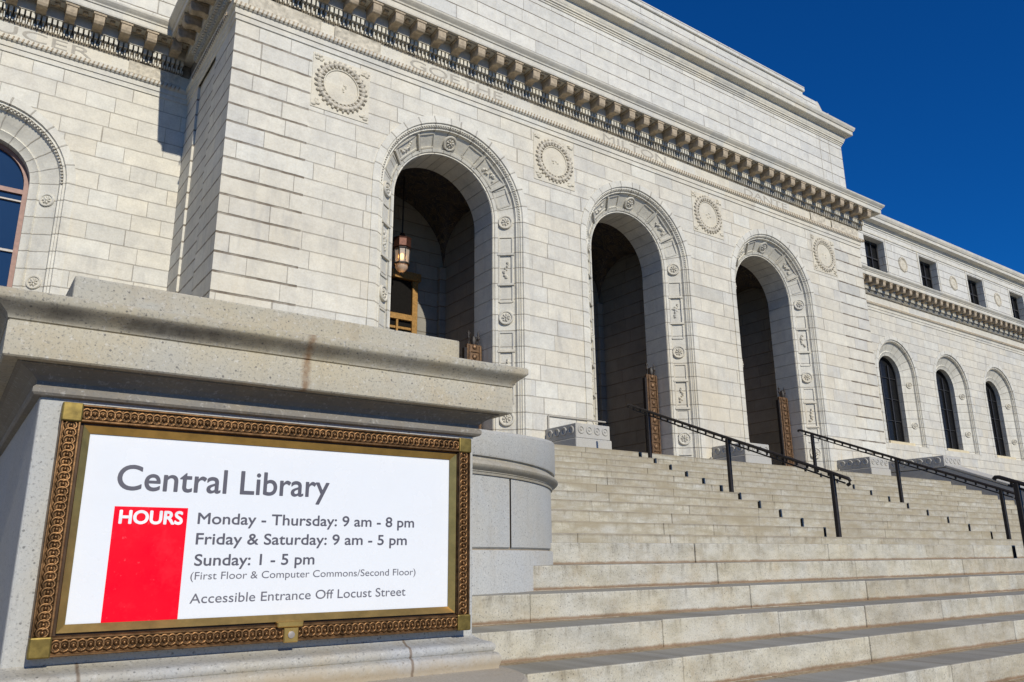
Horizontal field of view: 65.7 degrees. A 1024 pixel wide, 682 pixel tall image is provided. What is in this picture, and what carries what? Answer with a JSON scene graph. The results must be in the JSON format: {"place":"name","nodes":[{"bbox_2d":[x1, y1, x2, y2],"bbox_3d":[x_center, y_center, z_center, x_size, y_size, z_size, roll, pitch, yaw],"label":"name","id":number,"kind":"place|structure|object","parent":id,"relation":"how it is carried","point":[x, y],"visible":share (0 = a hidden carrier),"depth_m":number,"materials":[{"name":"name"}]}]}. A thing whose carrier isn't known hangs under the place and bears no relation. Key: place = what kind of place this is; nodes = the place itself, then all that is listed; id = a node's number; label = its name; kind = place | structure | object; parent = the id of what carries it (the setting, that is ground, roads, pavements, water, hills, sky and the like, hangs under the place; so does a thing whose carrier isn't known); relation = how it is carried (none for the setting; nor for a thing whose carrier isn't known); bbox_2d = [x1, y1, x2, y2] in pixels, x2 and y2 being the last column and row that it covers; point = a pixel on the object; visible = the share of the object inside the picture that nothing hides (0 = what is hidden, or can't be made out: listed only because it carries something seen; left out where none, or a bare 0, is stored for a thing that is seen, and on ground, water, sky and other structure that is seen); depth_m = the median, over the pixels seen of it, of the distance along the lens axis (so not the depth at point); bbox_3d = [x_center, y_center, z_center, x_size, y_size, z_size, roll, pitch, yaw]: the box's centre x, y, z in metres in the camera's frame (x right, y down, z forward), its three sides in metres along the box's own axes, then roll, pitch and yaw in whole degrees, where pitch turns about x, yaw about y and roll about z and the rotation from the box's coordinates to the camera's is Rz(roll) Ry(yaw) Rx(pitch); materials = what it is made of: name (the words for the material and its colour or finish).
{"place":"outdoors","nodes":[
{"label":"outdoors","id":0,"kind":"place"},
{"bbox_2d":[0,0,1023,481],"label":"library building","id":1,"kind":"structure","parent":0,"point":[612,208],"depth_m":18.85,"materials":[{"name":"stone"}]},
{"bbox_2d":[0,143,28,286],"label":"window","id":2,"kind":"structure","parent":1,"relation":"in","point":[14,179],"depth_m":15.80,"materials":[{"name":"blue glass"}]},
{"bbox_2d":[393,177,411,274],"bbox_3d":[-2.643,-3.042,19.241,0.444,3.084,0.444,-10,-18,31],"label":"hanging lantern","id":3,"kind":"object","parent":1,"relation":"hanging from","point":[402,248],"visible":0.98,"depth_m":18.85,"materials":[{"name":"black metal"}]},
{"bbox_2d":[390,268,420,333],"bbox_3d":[-3.219,0.596,18.963,2.170,5.030,0.201,10,-19,-34],"label":"entrance door","id":4,"kind":"structure","parent":1,"relation":"in","point":[404,287],"depth_m":19.78,"materials":[{"name":"brown wood"}]},
{"bbox_2d":[864,240,879,269],"bbox_3d":[15.689,-3.699,34.960,1.581,1.550,0.090,10,-19,-34],"label":"window","id":5,"kind":"structure","parent":1,"relation":"in","point":[871,250],"depth_m":35.21,"materials":[{"name":"black glass"}]},
{"bbox_2d":[879,357,915,445],"bbox_3d":[15.857,2.472,33.101,1.860,3.852,0.457,10,-19,-34],"label":"window","id":6,"kind":"structure","parent":1,"relation":"in","point":[895,430],"depth_m":33.40,"materials":[{"name":"black glass"}]},
{"bbox_2d":[919,261,932,288],"bbox_3d":[19.383,-3.037,37.490,1.581,1.550,0.090,10,-19,-34],"label":"window","id":7,"kind":"structure","parent":1,"relation":"in","point":[924,267],"depth_m":37.76,"materials":[{"name":"black glass"}]},
{"bbox_2d":[936,370,968,452],"bbox_3d":[19.551,3.134,35.631,1.860,3.852,0.457,10,-19,-34],"label":"window","id":8,"kind":"structure","parent":1,"relation":"in","point":[945,400],"depth_m":35.99,"materials":[{"name":"black glass"}]},
{"bbox_2d":[967,279,978,304],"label":"window","id":9,"kind":"structure","parent":1,"relation":"in","point":[972,285],"depth_m":40.31,"materials":[{"name":"black glass"}]},
{"bbox_2d":[986,382,1015,459],"bbox_3d":[23.245,3.796,38.161,1.860,3.852,0.457,10,-19,-34],"label":"window","id":10,"kind":"structure","parent":1,"relation":"in","point":[992,402],"depth_m":38.55,"materials":[{"name":"black glass"}]},
{"bbox_2d":[1010,296,1019,318],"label":"window","id":11,"kind":"structure","parent":1,"relation":"in","point":[1014,304],"depth_m":42.87,"materials":[{"name":"black glass"}]},
{"bbox_2d":[641,0,1023,273],"label":"sky","id":12,"kind":"structure","parent":0,"point":[931,92],"materials":[{"name":"blue"}]},
{"label":"ground","id":13,"kind":"structure","parent":0,"visible":0},
{"bbox_2d":[0,276,527,681],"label":"sign pedestal","id":14,"kind":"object","parent":13,"relation":"on","point":[90,341],"visible":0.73,"depth_m":2.69,"materials":[{"name":"grey stone"}]},
{"bbox_2d":[26,402,470,659],"bbox_3d":[-0.776,0.653,2.753,1.476,0.738,0.067,10,-19,-34],"label":"library sign","id":15,"kind":"object","parent":14,"relation":"attached to","point":[163,530],"visible":1,"depth_m":2.66,"materials":[{"name":"white metal"}]},
{"bbox_2d":[472,444,1023,681],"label":"entrance stairs","id":16,"kind":"structure","parent":13,"relation":"on","point":[668,568],"depth_m":6.28,"materials":[{"name":"stone"}]},
{"bbox_2d":[472,429,557,594],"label":"curved pier","id":17,"kind":"structure","parent":16,"relation":"on","point":[514,483],"depth_m":4.97,"materials":[{"name":"grey stone"}]},
{"bbox_2d":[546,423,611,448],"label":"stone block","id":18,"kind":"structure","parent":16,"relation":"on","point":[585,435],"depth_m":16.42,"materials":[{"name":"stone"}]},
{"bbox_2d":[626,404,851,536],"bbox_3d":[3.635,2.050,13.594,0.062,2.692,4.638,10,-19,-34],"label":"handrail","id":19,"kind":"object","parent":16,"relation":"on","point":[830,474],"visible":0.98,"depth_m":13.34,"materials":[{"name":"black metal"}]},
{"bbox_2d":[712,442,771,463],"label":"stone block","id":20,"kind":"structure","parent":16,"relation":"on","point":[738,454],"depth_m":19.37,"materials":[{"name":"stone"}]},
{"bbox_2d":[837,456,890,475],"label":"stone block","id":21,"kind":"structure","parent":16,"relation":"on","point":[873,465],"depth_m":22.39,"materials":[{"name":"stone"}]},
{"bbox_2d":[797,429,1014,538],"bbox_3d":[7.966,2.826,16.412,0.062,2.613,4.498,10,-19,-34],"label":"handrail","id":22,"kind":"object","parent":16,"relation":"on","point":[986,485],"visible":0.9,"depth_m":16.24,"materials":[{"name":"black metal"}]},
{"bbox_2d":[992,475,1023,546],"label":"handrail","id":23,"kind":"object","parent":16,"relation":"on","point":[1014,484],"visible":1,"depth_m":9.78,"materials":[{"name":"black metal"}]},
{"bbox_2d":[888,455,1023,504],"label":"cheek wall","id":24,"kind":"structure","parent":13,"relation":"on","point":[951,464],"depth_m":22.14,"materials":[{"name":"stone"}]}
]}

